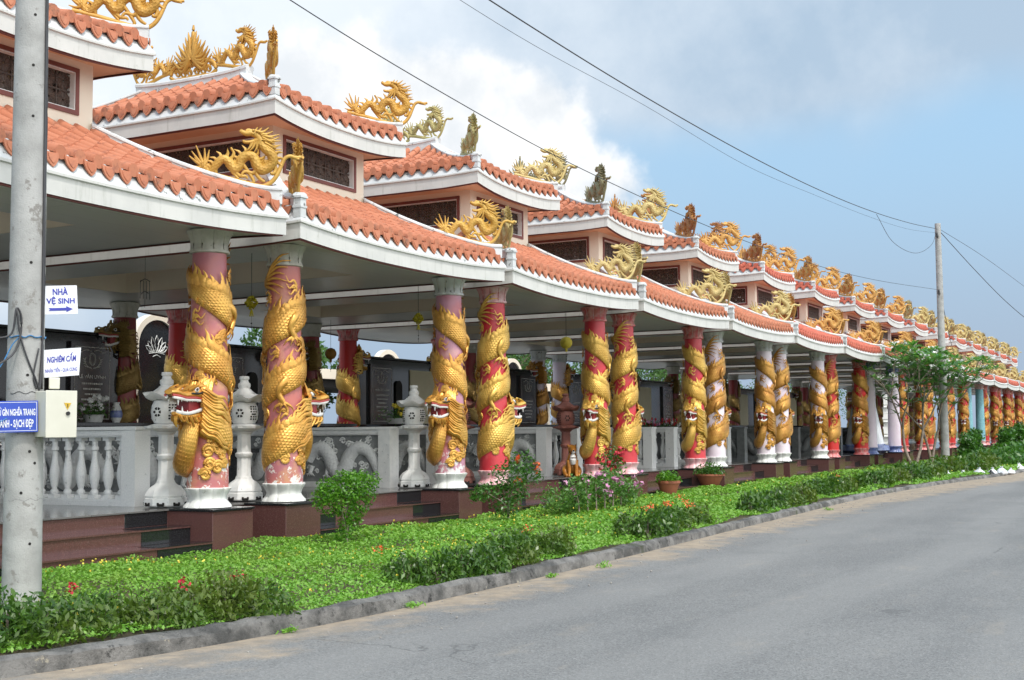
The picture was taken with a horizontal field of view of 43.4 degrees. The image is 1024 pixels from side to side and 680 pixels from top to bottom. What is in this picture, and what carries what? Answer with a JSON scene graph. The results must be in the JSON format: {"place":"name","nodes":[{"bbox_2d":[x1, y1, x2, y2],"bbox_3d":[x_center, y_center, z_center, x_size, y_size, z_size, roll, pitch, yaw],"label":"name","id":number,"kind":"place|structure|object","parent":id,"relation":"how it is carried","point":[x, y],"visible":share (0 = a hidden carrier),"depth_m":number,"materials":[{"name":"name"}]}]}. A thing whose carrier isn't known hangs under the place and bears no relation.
{"place":"outdoors","nodes":[
{"label":"outdoors","id":0,"kind":"place"},
{"bbox_2d":[2,431,1007,626],"bbox_3d":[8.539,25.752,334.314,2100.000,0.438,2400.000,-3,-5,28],"label":"ground","id":1,"kind":"structure","parent":0,"point":[203,560],"depth_m":14.78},
{"bbox_2d":[0,24,514,538],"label":"shrine pavilion","id":2,"kind":"structure","parent":1,"relation":"on","point":[342,234],"depth_m":20.29,"materials":[{"name":"white paint"}]},
{"bbox_2d":[44,430,187,499],"bbox_3d":[-5.968,1.839,19.241,4.240,1.045,0.310,-3,-5,28],"label":"carved stone panel","id":3,"kind":"object","parent":2,"relation":"on","point":[181,481],"visible":0.23,"depth_m":19.30,"materials":[{"name":"white stone"}]},
{"bbox_2d":[0,324,258,487],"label":"grave monument","id":4,"kind":"object","parent":2,"relation":"on","point":[97,375],"visible":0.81,"depth_m":24.09,"materials":[{"name":"black stone"}]},
{"bbox_2d":[77,395,116,421],"bbox_3d":[-7.452,1.248,22.968,0.772,0.543,1.012,-3,-5,28],"label":"flower arrangement","id":5,"kind":"object","parent":4,"relation":"on","point":[94,417],"visible":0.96,"depth_m":22.80,"materials":[{"name":"white plant"}]},
{"bbox_2d":[110,402,122,422],"bbox_3d":[-7.172,1.313,23.322,0.225,0.370,0.225,-3,-5,28],"label":"porcelain vase","id":6,"kind":"object","parent":4,"relation":"on","point":[116,417],"visible":0.97,"depth_m":23.25,"materials":[{"name":"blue ceramic"}]},
{"bbox_2d":[151,135,259,175],"bbox_3d":[-4.802,-2.801,20.150,2.260,0.590,0.144,-3,-5,28],"label":"window frame","id":7,"kind":"structure","parent":2,"relation":"in","point":[184,149],"depth_m":20.10,"materials":[{"name":"brown wood"}]},
{"bbox_2d":[227,376,263,500],"bbox_3d":[-3.767,1.373,18.092,0.573,1.735,0.608,-1,-4,6],"label":"stone lantern","id":8,"kind":"object","parent":2,"relation":"on","point":[244,485],"visible":0.9,"depth_m":17.96,"materials":[{"name":"white stone"}]},
{"bbox_2d":[244,256,257,331],"bbox_3d":[-3.775,-0.690,18.637,0.202,1.140,0.201,1,-4,-14],"label":"hanging ornament","id":9,"kind":"object","parent":2,"relation":"hanging from","point":[249,301],"visible":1,"depth_m":18.60,"materials":[{"name":"yellow plastic"}]},
{"bbox_2d":[232,427,398,487],"bbox_3d":[-3.882,2.105,23.151,4.240,1.045,0.310,-3,-5,28],"label":"carved stone panel","id":10,"kind":"object","parent":2,"relation":"on","point":[357,449],"visible":0.46,"depth_m":22.50,"materials":[{"name":"white stone"}]},
{"bbox_2d":[283,135,355,192],"bbox_3d":[-3.097,-2.788,20.545,0.144,0.590,1.920,-3,-5,28],"label":"window frame","id":11,"kind":"structure","parent":2,"relation":"in","point":[341,162],"depth_m":20.72,"materials":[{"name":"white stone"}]},
{"bbox_2d":[397,385,430,487],"bbox_3d":[-1.676,1.641,22.013,0.573,1.735,0.608,-1,-4,6],"label":"stone lantern","id":12,"kind":"object","parent":2,"relation":"on","point":[413,475],"visible":0.97,"depth_m":21.89,"materials":[{"name":"white stone"}]},
{"bbox_2d":[238,328,338,411],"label":"broadleaf tree","id":13,"kind":"object","parent":1,"relation":"on","point":[253,334],"visible":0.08,"depth_m":56.02,"materials":[{"name":"green plant"}]},
{"bbox_2d":[506,354,581,372],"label":"broadleaf tree","id":14,"kind":"object","parent":1,"relation":"on","point":[522,357],"visible":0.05,"depth_m":70.40,"materials":[{"name":"green plant"}]},
{"bbox_2d":[551,362,666,380],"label":"broadleaf tree","id":15,"kind":"object","parent":1,"relation":"on","point":[657,373],"visible":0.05,"depth_m":88.24,"materials":[{"name":"green plant"}]},
{"bbox_2d":[463,193,799,486],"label":"shrine pavilion","id":16,"kind":"structure","parent":1,"relation":"on","point":[678,256],"depth_m":36.38,"materials":[{"name":"white concrete"}]},
{"bbox_2d":[479,368,642,462],"bbox_3d":[1.678,2.215,38.095,4.580,2.900,4.100,-3,-5,28],"label":"grave monument","id":17,"kind":"object","parent":16,"relation":"on","point":[523,384],"visible":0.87,"depth_m":39.92,"materials":[{"name":"black stone"}]},
{"bbox_2d":[560,427,677,466],"bbox_3d":[2.488,2.919,35.094,4.240,1.045,0.310,-3,-5,28],"label":"stone balustrade","id":18,"kind":"object","parent":16,"relation":"on","point":[669,447],"visible":0.09,"depth_m":34.09,"materials":[{"name":"stone"}]},
{"bbox_2d":[641,265,679,286],"bbox_3d":[3.654,-1.721,36.003,2.260,0.590,0.144,-3,-5,28],"label":"window frame","id":19,"kind":"structure","parent":16,"relation":"in","point":[659,271],"depth_m":35.71,"materials":[{"name":"brown wood"}]},
{"bbox_2d":[656,427,731,462],"bbox_3d":[4.574,3.185,39.005,4.240,1.045,0.310,-3,-5,28],"label":"stone balustrade","id":20,"kind":"object","parent":16,"relation":"on","point":[728,451],"visible":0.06,"depth_m":38.15,"materials":[{"name":"stone"}]},
{"bbox_2d":[691,265,714,290],"bbox_3d":[5.360,-1.708,36.399,0.144,0.590,1.920,-3,-5,28],"label":"window frame","id":21,"kind":"structure","parent":16,"relation":"in","point":[696,272],"depth_m":36.16,"materials":[{"name":"brown wood"}]},
{"bbox_2d":[638,369,680,391],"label":"broadleaf tree","id":22,"kind":"object","parent":1,"relation":"on","point":[651,372],"visible":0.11,"depth_m":98.77,"materials":[{"name":"green plant"}]},
{"bbox_2d":[546,221,848,477],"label":"shrine pavilion","id":23,"kind":"structure","parent":1,"relation":"on","point":[758,281],"depth_m":41.97,"materials":[{"name":"gold concrete"}]},
{"bbox_2d":[567,374,648,439],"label":"grave monument","id":24,"kind":"object","parent":23,"relation":"on","point":[575,393],"visible":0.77,"depth_m":43.29,"materials":[{"name":"black stone"}]},
{"bbox_2d":[642,427,747,460],"bbox_3d":[5.307,3.279,40.379,4.240,1.045,0.310,-3,-5,28],"label":"stone balustrade","id":25,"kind":"object","parent":23,"relation":"on","point":[739,451],"visible":0.14,"depth_m":39.46,"materials":[{"name":"stone"}]},
{"bbox_2d":[727,286,747,304],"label":"window frame","id":26,"kind":"structure","parent":23,"relation":"in","point":[743,299],"depth_m":40.89,"materials":[{"name":"brown wood"}]},
{"bbox_2d":[747,427,757,457],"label":"carved stone panel","id":27,"kind":"object","parent":23,"relation":"on","point":[752,450],"visible":0.07,"depth_m":43.79,"materials":[{"name":"stone"}]},
{"bbox_2d":[757,286,774,305],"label":"window frame","id":28,"kind":"structure","parent":23,"relation":"in","point":[763,295],"depth_m":41.69,"materials":[{"name":"brown wood"}]},
{"bbox_2d":[635,244,886,470],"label":"shrine pavilion","id":29,"kind":"structure","parent":1,"relation":"on","point":[812,297],"depth_m":47.60,"materials":[{"name":"white concrete"}]},
{"bbox_2d":[638,379,681,427],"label":"grave monument","id":30,"kind":"object","parent":29,"relation":"on","point":[655,398],"visible":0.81,"depth_m":49.78,"materials":[{"name":"black stone"}]},
{"bbox_2d":[790,427,800,456],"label":"carved stone panel","id":31,"kind":"object","parent":29,"relation":"on","point":[795,448],"visible":0.01,"depth_m":44.62,"materials":[{"name":"stone"}]},
{"bbox_2d":[800,427,811,454],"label":"carved stone panel","id":32,"kind":"object","parent":29,"relation":"on","point":[806,448],"visible":0.06,"depth_m":48.95,"materials":[{"name":"stone"}]},
{"bbox_2d":[807,303,821,320],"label":"window frame","id":33,"kind":"structure","parent":29,"relation":"in","point":[814,311],"depth_m":47.11,"materials":[{"name":"brown wood"}]},
{"bbox_2d":[727,279,935,461],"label":"shrine pavilion","id":34,"kind":"structure","parent":1,"relation":"on","point":[886,318],"depth_m":58.08,"materials":[{"name":"gold concrete"}]},
{"bbox_2d":[738,388,756,427],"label":"grave monument","id":35,"kind":"object","parent":34,"relation":"on","point":[747,406],"depth_m":59.73,"materials":[{"name":"black stone"}]},
{"bbox_2d":[754,290,962,458],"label":"shrine pavilion","id":36,"kind":"structure","parent":1,"relation":"on","point":[913,327],"depth_m":63.45,"materials":[{"name":"gold concrete"}]},
{"bbox_2d":[790,392,809,427],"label":"grave monument","id":37,"kind":"object","parent":36,"relation":"on","point":[793,405],"visible":0.01,"depth_m":66.59,"materials":[{"name":"black stone"}]},
{"bbox_2d":[838,310,995,448],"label":"shrine pavilion","id":38,"kind":"structure","parent":1,"relation":"on","point":[959,343],"depth_m":74.38,"materials":[{"name":"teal paint"}]},
{"bbox_2d":[842,323,1009,447],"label":"shrine pavilion","id":39,"kind":"structure","parent":1,"relation":"on","point":[992,417],"depth_m":79.44,"materials":[{"name":"gold concrete"}]},
{"bbox_2d":[0,460,1023,655],"bbox_3d":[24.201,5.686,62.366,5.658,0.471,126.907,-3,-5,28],"label":"ground cover","id":40,"kind":"object","parent":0,"point":[304,557],"visible":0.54,"depth_m":15.29,"materials":[{"name":"green plant"}]},
{"bbox_2d":[1,0,48,605],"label":"concrete pole","id":41,"kind":"object","parent":40,"relation":"on","point":[22,522],"visible":0.9,"depth_m":11.05,"materials":[{"name":"grey concrete"}]},
{"bbox_2d":[0,401,37,432],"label":"sign","id":42,"kind":"object","parent":41,"relation":"attached to","point":[21,416],"visible":1,"depth_m":10.88,"materials":[{"name":"blue metal"}]},
{"bbox_2d":[0,0,48,390],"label":"cable run","id":43,"kind":"object","parent":41,"relation":"attached to","point":[39,386],"visible":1,"depth_m":11.15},
{"bbox_2d":[35,390,76,437],"bbox_3d":[-3.923,0.637,11.042,0.278,0.400,0.286,4,-6,-45],"label":"meter box","id":44,"kind":"object","parent":41,"relation":"attached to","point":[57,413],"visible":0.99,"depth_m":10.94,"materials":[{"name":"metal"}]},
{"bbox_2d":[45,390,76,437],"bbox_3d":[-3.836,0.630,10.954,0.278,0.400,0.010,4,-6,-45],"label":"box door","id":45,"kind":"structure","parent":44,"relation":"in","point":[58,424],"depth_m":10.94,"materials":[{"name":"metal"}]},
{"bbox_2d":[45,285,77,314],"bbox_3d":[-3.946,-0.350,11.248,0.280,0.250,0.012,-2,-3,-21],"label":"sign","id":46,"kind":"object","parent":41,"relation":"attached to","point":[60,299],"visible":1,"depth_m":11.25,"materials":[{"name":"white"}]},
{"bbox_2d":[44,348,80,377],"bbox_3d":[-3.912,0.196,11.209,0.320,0.240,0.011,-4,-3,-21],"label":"sign","id":47,"kind":"object","parent":41,"relation":"attached to","point":[61,362],"visible":1,"depth_m":11.20,"materials":[{"name":"white"}]},
{"bbox_2d":[460,0,933,232],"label":"overhead wire","id":48,"kind":"object","parent":41,"relation":"attached to","point":[658,113],"visible":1,"depth_m":24.08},
{"bbox_2d":[489,0,936,228],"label":"overhead wire","id":49,"kind":"object","parent":41,"relation":"attached to","point":[672,112],"visible":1,"depth_m":24.32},
{"bbox_2d":[0,565,301,649],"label":"hedge","id":50,"kind":"object","parent":40,"relation":"on","point":[30,620],"visible":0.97,"depth_m":9.38,"materials":[{"name":"green plant"}]},
{"bbox_2d":[310,469,381,542],"bbox_3d":[-2.184,2.172,16.788,1.097,0.982,0.626,3,-6,-43],"label":"shrub","id":51,"kind":"object","parent":40,"relation":"on","point":[348,493],"visible":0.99,"depth_m":16.72,"materials":[{"name":"green plant"}]},
{"bbox_2d":[371,523,577,584],"bbox_3d":[-0.198,2.223,13.629,1.143,0.423,3.591,-4,-5,37],"label":"hedge","id":52,"kind":"object","parent":40,"relation":"on","point":[484,558],"visible":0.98,"depth_m":12.90,"materials":[{"name":"green plant"}]},
{"bbox_2d":[468,449,543,520],"bbox_3d":[-0.092,2.298,20.174,1.421,1.186,0.673,3,-5,-37],"label":"shrub","id":53,"kind":"object","parent":40,"relation":"on","point":[505,487],"visible":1,"depth_m":20.14,"materials":[{"name":"green plant"}]},
{"bbox_2d":[534,467,647,514],"bbox_3d":[1.541,2.696,23.110,1.184,0.823,3.343,-3,-5,28],"label":"shrub","id":54,"kind":"object","parent":40,"relation":"on","point":[585,489],"visible":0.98,"depth_m":22.82,"materials":[{"name":"green plant"}]},
{"bbox_2d":[595,445,626,502],"bbox_3d":[1.953,2.644,25.179,0.530,1.185,0.913,-3,-5,28],"label":"shrub","id":55,"kind":"object","parent":40,"relation":"on","point":[610,462],"visible":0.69,"depth_m":25.18,"materials":[{"name":"green plant"}]},
{"bbox_2d":[610,493,712,538],"bbox_3d":[2.237,2.515,18.480,0.766,0.503,3.251,-2,-5,24],"label":"hedge","id":56,"kind":"object","parent":40,"relation":"on","point":[663,519],"visible":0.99,"depth_m":17.55,"materials":[{"name":"green plant"}]},
{"bbox_2d":[655,470,682,494],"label":"potted plant","id":57,"kind":"object","parent":40,"relation":"on","point":[668,483],"visible":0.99,"depth_m":28.64,"materials":[{"name":"green plant"}]},
{"bbox_2d":[692,461,726,484],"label":"potted plant","id":58,"kind":"object","parent":40,"relation":"on","point":[709,475],"visible":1,"depth_m":31.29,"materials":[{"name":"green plant"}]},
{"bbox_2d":[735,481,819,512],"bbox_3d":[4.909,2.913,24.023,0.932,0.491,4.230,-3,-5,28],"label":"hedge","id":59,"kind":"object","parent":40,"relation":"on","point":[789,496],"visible":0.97,"depth_m":23.51,"materials":[{"name":"green plant"}]},
{"bbox_2d":[793,472,858,496],"bbox_3d":[6.918,3.179,28.338,0.831,0.574,3.802,-3,-5,28],"label":"hedge","id":60,"kind":"object","parent":40,"relation":"on","point":[830,484],"visible":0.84,"depth_m":28.18,"materials":[{"name":"green plant"}]},
{"bbox_2d":[851,465,915,488],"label":"hedge","id":61,"kind":"object","parent":40,"relation":"on","point":[887,477],"visible":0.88,"depth_m":32.46,"materials":[{"name":"green plant"}]},
{"bbox_2d":[847,340,975,464],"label":"frangipani tree","id":62,"kind":"object","parent":40,"relation":"on","point":[930,362],"visible":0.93,"depth_m":46.74,"materials":[{"name":"green plant"}]},
{"bbox_2d":[891,459,947,479],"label":"hedge","id":63,"kind":"object","parent":40,"relation":"on","point":[919,470],"visible":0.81,"depth_m":36.68,"materials":[{"name":"green plant"}]},
{"bbox_2d":[844,342,1004,461],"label":"frangipani tree","id":64,"kind":"object","parent":40,"relation":"on","point":[962,381],"visible":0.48,"depth_m":49.06,"materials":[{"name":"green plant"}]},
{"bbox_2d":[935,223,949,460],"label":"concrete pole","id":65,"kind":"object","parent":40,"relation":"on","point":[944,432],"visible":0.87,"depth_m":49.35,"materials":[{"name":"grey concrete"}]},
{"bbox_2d":[290,0,937,289],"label":"overhead wire","id":66,"kind":"object","parent":65,"relation":"attached to","point":[538,146],"visible":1,"depth_m":19.17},
{"bbox_2d":[922,448,1002,471],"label":"hedge","id":67,"kind":"object","parent":40,"relation":"on","point":[969,462],"visible":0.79,"depth_m":42.72,"materials":[{"name":"green plant"}]},
{"bbox_2d":[952,430,978,457],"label":"shrub","id":68,"kind":"object","parent":40,"relation":"on","point":[968,441],"visible":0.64,"depth_m":51.99,"materials":[{"name":"green plant"}]},
{"bbox_2d":[961,440,1023,464],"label":"hedge","id":69,"kind":"object","parent":40,"relation":"on","point":[1013,454],"visible":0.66,"depth_m":50.34,"materials":[{"name":"green plant"}]},
{"bbox_2d":[994,426,1016,449],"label":"shrub","id":70,"kind":"object","parent":40,"relation":"on","point":[1005,435],"visible":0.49,"depth_m":61.59,"materials":[{"name":"green plant"}]},
{"bbox_2d":[1009,422,1023,442],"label":"shrub","id":71,"kind":"object","parent":40,"relation":"on","point":[1019,428],"visible":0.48,"depth_m":69.54,"materials":[{"name":"green plant"}]},
{"bbox_2d":[0,472,1023,679],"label":"road","id":72,"kind":"structure","parent":0,"point":[916,585],"depth_m":10.44,"materials":[{"name":"grey asphalt"}]},
{"bbox_2d":[0,469,1023,678],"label":"kerb","id":73,"kind":"structure","parent":72,"relation":"on","point":[94,653],"depth_m":10.48,"materials":[{"name":"concrete"}]},
{"bbox_2d":[0,0,1023,431],"label":"sky","id":74,"kind":"structure","parent":0,"point":[911,111],"materials":[{"name":"blue"}]},
{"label":"paved yard","id":75,"kind":"structure","parent":0,"visible":0},
{"bbox_2d":[0,0,301,576],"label":"shrine pavilion","id":76,"kind":"structure","parent":75,"relation":"on","point":[107,190],"depth_m":15.99,"materials":[{"name":"white stone"}]},
{"bbox_2d":[0,44,79,115],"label":"window frame","id":77,"kind":"structure","parent":76,"relation":"in","point":[69,90],"depth_m":15.85,"materials":[{"name":"brown wood"}]},
{"bbox_2d":[0,426,150,506],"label":"stone balustrade","id":78,"kind":"object","parent":76,"relation":"on","point":[133,475],"visible":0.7,"depth_m":17.14,"materials":[{"name":"stone"}]},
{"bbox_2d":[143,372,186,506],"bbox_3d":[-4.494,1.281,16.729,0.573,1.735,0.608,-2,-4,21],"label":"stone lantern","id":79,"kind":"object","parent":76,"relation":"on","point":[165,490],"visible":0.81,"depth_m":16.59,"materials":[{"name":"white stone"}]},
{"bbox_2d":[136,315,168,422],"bbox_3d":[-8.552,1.558,30.740,0.240,4.348,1.560,-3,-5,28],"label":"arched stele","id":80,"kind":"object","parent":75,"relation":"on","point":[152,331],"visible":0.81,"depth_m":30.60,"materials":[{"name":"black stone"}]},
{"bbox_2d":[375,350,398,358],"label":"arched stele","id":81,"kind":"object","parent":75,"relation":"on","point":[387,353],"visible":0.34,"depth_m":50.37,"materials":[{"name":"white stone"}]},
{"bbox_2d":[138,104,646,513],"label":"shrine pavilion","id":82,"kind":"structure","parent":75,"relation":"on","point":[427,181],"depth_m":25.50,"materials":[{"name":"white concrete"}]},
{"bbox_2d":[228,344,356,435],"bbox_3d":[-3.960,1.495,27.526,4.580,2.900,4.100,-3,-5,28],"label":"grave monument","id":83,"kind":"object","parent":82,"relation":"on","point":[246,361],"visible":0.12,"depth_m":28.47,"materials":[{"name":"black stone"}]},
{"bbox_2d":[319,429,434,483],"bbox_3d":[-3.149,2.199,24.525,4.240,1.045,0.310,-3,-5,28],"label":"carved stone panel","id":84,"kind":"object","parent":82,"relation":"on","point":[426,467],"visible":0.08,"depth_m":23.71,"materials":[{"name":"stone"}]},
{"bbox_2d":[379,196,459,227],"bbox_3d":[-1.983,-2.441,25.435,2.260,0.590,0.144,-3,-5,28],"label":"window frame","id":85,"kind":"structure","parent":82,"relation":"in","point":[455,200],"depth_m":25.25,"materials":[{"name":"brown wood"}]},
{"bbox_2d":[464,400,475,483],"bbox_3d":[-0.949,1.734,23.377,0.572,1.735,0.608,0,-4,-9],"label":"stone lantern","id":86,"kind":"object","parent":82,"relation":"on","point":[469,478],"visible":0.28,"depth_m":23.25,"materials":[{"name":"grey stone"}]},
{"bbox_2d":[420,427,552,475],"bbox_3d":[-1.063,2.465,28.436,4.240,1.045,0.310,-3,-5,28],"label":"carved stone panel","id":87,"kind":"object","parent":82,"relation":"on","point":[537,441],"visible":0.21,"depth_m":27.61,"materials":[{"name":"stone"}]},
{"bbox_2d":[477,197,523,239],"bbox_3d":[-0.278,-2.428,25.830,0.144,0.590,1.920,-3,-5,28],"label":"window frame","id":88,"kind":"structure","parent":82,"relation":"in","point":[517,215],"depth_m":26.46,"materials":[{"name":"brown wood"}]},
{"bbox_2d":[552,393,578,475],"bbox_3d":[1.143,2.001,27.297,0.572,1.735,0.608,0,-4,-9],"label":"stone lantern","id":89,"kind":"object","parent":82,"relation":"on","point":[565,408],"visible":0.88,"depth_m":27.18,"materials":[{"name":"brown stone"}]},
{"bbox_2d":[562,444,581,476],"bbox_3d":[1.268,2.519,26.850,0.481,0.691,0.446,3,-6,-41],"label":"dog statue","id":90,"kind":"object","parent":82,"relation":"on","point":[571,466],"visible":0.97,"depth_m":26.69,"materials":[{"name":"orange ceramic"}]},
{"bbox_2d":[320,369,679,424],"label":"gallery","id":91,"kind":"object","parent":75,"relation":"on","point":[329,379],"depth_m":50.65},
{"bbox_2d":[321,153,735,497],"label":"shrine pavilion","id":92,"kind":"structure","parent":75,"relation":"on","point":[575,230],"depth_m":30.93,"materials":[{"name":"white concrete"}]},
{"bbox_2d":[357,356,560,466],"bbox_3d":[-1.141,1.855,32.811,4.580,2.900,4.100,-3,-5,28],"label":"grave monument","id":93,"kind":"object","parent":92,"relation":"on","point":[385,382],"visible":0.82,"depth_m":33.14,"materials":[{"name":"black stone"}]},
{"bbox_2d":[376,403,404,425],"bbox_3d":[-2.799,1.839,31.549,1.055,0.576,1.297,-3,-5,28],"label":"flower arrangement","id":94,"kind":"object","parent":93,"relation":"on","point":[396,420],"visible":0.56,"depth_m":31.39,"materials":[{"name":"green plant"}]},
{"bbox_2d":[528,236,588,262],"bbox_3d":[0.835,-2.081,30.719,2.260,0.590,0.144,-3,-5,28],"label":"window frame","id":95,"kind":"structure","parent":92,"relation":"in","point":[560,244],"depth_m":30.47,"materials":[{"name":"brown wood"}]},
{"bbox_2d":[552,427,582,473],"bbox_3d":[-0.331,2.559,29.810,4.240,1.045,0.310,-3,-5,28],"label":"stone balustrade","id":96,"kind":"object","parent":92,"relation":"on","point":[575,436],"visible":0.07,"depth_m":28.86,"materials":[{"name":"stone"}]},
{"bbox_2d":[552,427,656,467],"bbox_3d":[1.755,2.825,33.720,4.240,1.045,0.310,-3,-5,28],"label":"stone balustrade","id":97,"kind":"object","parent":92,"relation":"on","point":[647,452],"visible":0.07,"depth_m":32.71,"materials":[{"name":"stone"}]},
{"bbox_2d":[603,237,633,265],"bbox_3d":[2.541,-2.068,31.114,0.144,0.590,1.920,-3,-5,28],"label":"window frame","id":98,"kind":"structure","parent":92,"relation":"in","point":[607,243],"depth_m":30.74,"materials":[{"name":"brown wood"}]},
{"bbox_2d":[666,263,916,464],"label":"shrine pavilion","id":99,"kind":"structure","parent":75,"relation":"on","point":[852,308],"depth_m":52.53,"materials":[{"name":"white paint"}]},
{"bbox_2d":[848,315,859,332],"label":"window frame","id":100,"kind":"structure","parent":99,"relation":"in","point":[853,323],"depth_m":52.53,"materials":[{"name":"brown wood"}]},
{"bbox_2d":[843,405,889,452],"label":"white draped statue","id":101,"kind":"object","parent":99,"relation":"on","point":[848,446],"visible":0.28,"depth_m":52.82,"materials":[{"name":"fabric"}]},
{"bbox_2d":[788,304,980,454],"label":"shrine pavilion","id":102,"kind":"structure","parent":75,"relation":"on","point":[963,419],"depth_m":68.62,"materials":[{"name":"gold metal"}]},
{"bbox_2d":[881,393,887,443],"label":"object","id":103,"kind":"structure","parent":75,"relation":"on","point":[885,420],"depth_m":110.10,"materials":[{"name":"white paint"}]},
{"bbox_2d":[876,325,1020,443],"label":"shrine pavilion","id":104,"kind":"structure","parent":75,"relation":"on","point":[1005,409],"depth_m":84.63,"materials":[{"name":"gold metal"}]},
{"bbox_2d":[885,331,1023,443],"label":"shrine pavilion","id":105,"kind":"structure","parent":75,"relation":"on","point":[1017,406],"depth_m":90.28,"materials":[{"name":"gold metal"}]},
{"bbox_2d":[913,336,1023,442],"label":"shrine pavilion","id":106,"kind":"structure","parent":75,"relation":"on","point":[1011,361],"depth_m":93.73,"materials":[{"name":"gold metal"}]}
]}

